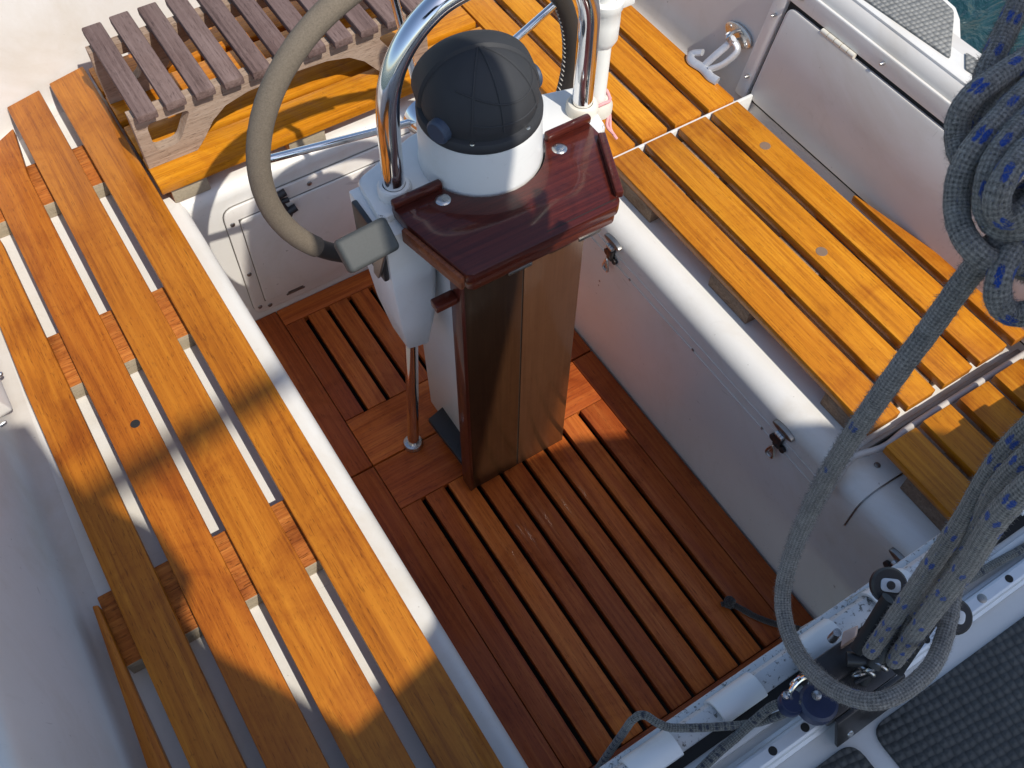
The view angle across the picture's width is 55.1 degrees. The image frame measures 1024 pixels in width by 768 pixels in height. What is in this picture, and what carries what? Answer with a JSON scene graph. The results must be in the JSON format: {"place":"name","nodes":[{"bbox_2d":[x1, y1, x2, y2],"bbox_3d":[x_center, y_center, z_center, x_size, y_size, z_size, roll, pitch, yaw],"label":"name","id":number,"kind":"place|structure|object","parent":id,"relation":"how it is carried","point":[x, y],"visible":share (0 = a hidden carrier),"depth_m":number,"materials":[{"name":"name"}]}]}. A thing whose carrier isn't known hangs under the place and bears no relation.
{"place":"outdoors","nodes":[
{"label":"outdoors","id":0,"kind":"place"},
{"bbox_2d":[948,0,1023,55],"bbox_3d":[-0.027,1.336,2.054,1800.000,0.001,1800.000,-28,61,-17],"label":"water","id":1,"kind":"structure","parent":0,"point":[977,18],"depth_m":3.88,"materials":[{"name":"teal liquid"}]},
{"bbox_2d":[0,0,1023,767],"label":"sailboat","id":2,"kind":"object","parent":1,"relation":"on","point":[850,98],"visible":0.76,"depth_m":1.81,"materials":[{"name":"white plastic"}]},
{"bbox_2d":[0,67,502,767],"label":"slatted bench","id":3,"kind":"object","parent":2,"relation":"on","point":[198,583],"visible":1,"depth_m":1.56,"materials":[{"name":"brown wood"}]},
{"bbox_2d":[89,1,481,202],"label":"slatted bench","id":4,"kind":"object","parent":2,"relation":"on","point":[318,99],"visible":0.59,"depth_m":2.06,"materials":[{"name":"brown wood"}]},
{"bbox_2d":[82,0,427,168],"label":"slatted stool","id":5,"kind":"object","parent":4,"relation":"on","point":[155,45],"visible":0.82,"depth_m":1.95,"materials":[{"name":"brown wood"}]},
{"bbox_2d":[240,161,379,300],"bbox_3d":[-0.403,-0.363,2.247,0.408,0.332,0.022,-28,61,-17],"label":"locker door","id":6,"kind":"structure","parent":2,"relation":"in","point":[326,210],"depth_m":2.21,"materials":[{"name":"plastic"}]},
{"bbox_2d":[255,269,590,478],"bbox_3d":[-0.235,-0.101,2.341,0.685,0.020,0.497,-28,61,-17],"label":"floor grating","id":7,"kind":"object","parent":2,"relation":"on","point":[359,439],"visible":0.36,"depth_m":2.29,"materials":[{"name":"red wood"}]},
{"bbox_2d":[246,0,604,452],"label":"steering pedestal","id":8,"kind":"object","parent":2,"relation":"on","point":[483,114],"visible":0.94,"depth_m":1.47,"materials":[{"name":"white paint"}]},
{"bbox_2d":[391,113,623,490],"bbox_3d":[-0.007,-0.095,1.845,0.371,0.811,0.247,-28,61,-17],"label":"folding table","id":9,"kind":"object","parent":8,"relation":"attached to","point":[508,265],"visible":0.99,"depth_m":1.60,"materials":[{"name":"brown wood"}]},
{"bbox_2d":[352,351,812,767],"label":"floor grating","id":10,"kind":"object","parent":2,"relation":"on","point":[395,491],"visible":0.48,"depth_m":2.02,"materials":[{"name":"red wood"}]},
{"bbox_2d":[721,596,802,630],"bbox_3d":[0.518,0.466,1.956,0.208,0.025,0.028,18,59,11],"label":"knotted cord","id":11,"kind":"object","parent":10,"relation":"on","point":[728,602],"visible":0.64,"depth_m":1.96,"materials":[{"name":"black fabric"}]},
{"bbox_2d":[461,0,733,156],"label":"slatted bench","id":12,"kind":"object","parent":2,"relation":"on","point":[660,76],"visible":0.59,"depth_m":2.14,"materials":[{"name":"brown wood"}]},
{"bbox_2d":[594,0,634,119],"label":"flagstaff tube","id":13,"kind":"object","parent":2,"relation":"attached to","point":[611,10],"visible":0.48,"depth_m":1.54,"materials":[{"name":"white plastic"}]},
{"bbox_2d":[598,89,617,139],"bbox_3d":[0.160,-0.452,1.671,0.055,0.075,0.056,-39,65,-23],"label":"tied cord","id":14,"kind":"object","parent":13,"relation":"attached to","point":[608,123],"visible":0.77,"depth_m":1.67,"materials":[{"name":"fabric"}]},
{"bbox_2d":[613,94,752,157],"bbox_3d":[0.349,-0.520,2.070,0.395,0.051,0.007,-28,61,-17],"label":"seam strip","id":15,"kind":"object","parent":2,"relation":"on","point":[745,102],"visible":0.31,"depth_m":2.07,"materials":[{"name":"white paint"}]},
{"bbox_2d":[686,21,752,84],"bbox_3d":[0.442,-0.724,2.112,0.099,0.091,0.111,-28,61,-17],"label":"padeye shackle","id":16,"kind":"object","parent":2,"relation":"attached to","point":[738,36],"visible":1,"depth_m":2.10,"materials":[{"name":"silver metal"}]},
{"bbox_2d":[614,102,1023,435],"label":"slatted bench","id":17,"kind":"object","parent":2,"relation":"on","point":[767,277],"visible":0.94,"depth_m":1.85,"materials":[{"name":"brown wood"}]},
{"bbox_2d":[799,588,865,629],"bbox_3d":[0.417,0.334,1.354,0.050,0.276,0.031,-28,61,-17],"label":"twine","id":18,"kind":"object","parent":2,"relation":"attached to","point":[846,600],"visible":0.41,"depth_m":1.26,"materials":[{"name":"fabric"}]},
{"bbox_2d":[727,554,1023,767],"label":"traveller track","id":19,"kind":"structure","parent":2,"relation":"on","point":[785,742],"depth_m":1.16,"materials":[{"name":"metal"}]},
{"bbox_2d":[797,640,904,746],"bbox_3d":[0.403,0.347,1.150,0.107,0.090,0.089,-28,61,-17],"label":"traveller car","id":20,"kind":"object","parent":19,"relation":"attached to","point":[850,722],"visible":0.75,"depth_m":1.15,"materials":[{"name":"black metal"}]},
{"bbox_2d":[777,674,838,725],"bbox_3d":[0.338,0.360,1.114,0.061,0.042,0.056,-28,61,-17],"label":"pulley block","id":21,"kind":"object","parent":20,"relation":"attached to","point":[817,708],"visible":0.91,"depth_m":1.11,"materials":[{"name":"blue plastic"}]},
{"bbox_2d":[594,699,800,767],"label":"control line","id":22,"kind":"object","parent":21,"relation":"attached to","point":[763,716],"visible":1,"depth_m":1.14,"materials":[{"name":"grey fabric"}]},
{"bbox_2d":[827,567,972,686],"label":"mainsheet block","id":23,"kind":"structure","parent":20,"relation":"attached to","point":[886,584],"depth_m":1.10,"materials":[{"name":"black plastic"}]},
{"bbox_2d":[826,350,1023,500],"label":"seat tube","id":24,"kind":"object","parent":2,"relation":"on","point":[950,400],"visible":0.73,"depth_m":1.69,"materials":[{"name":"silver metal"}]},
{"bbox_2d":[883,359,1023,530],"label":"slatted bench","id":25,"kind":"object","parent":2,"relation":"on","point":[934,485],"visible":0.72,"depth_m":1.64,"materials":[{"name":"brown wood"}]},
{"bbox_2d":[968,543,1023,584],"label":"control line","id":26,"kind":"object","parent":2,"relation":"on","point":[1004,558],"visible":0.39,"depth_m":1.27,"materials":[{"name":"grey fabric"}]},
{"bbox_3d":[1.297,-0.351,-1.767,0.606,2.874,2.702,-28,61,-17],"label":"boom","id":27,"kind":"object","parent":2,"relation":"attached to","visible":0},
{"bbox_2d":[773,0,1023,712],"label":"mainsheet rope","id":28,"kind":"object","parent":27,"relation":"hanging from","point":[983,131],"visible":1,"depth_m":0.76,"materials":[{"name":"grey fabric"}]}
]}

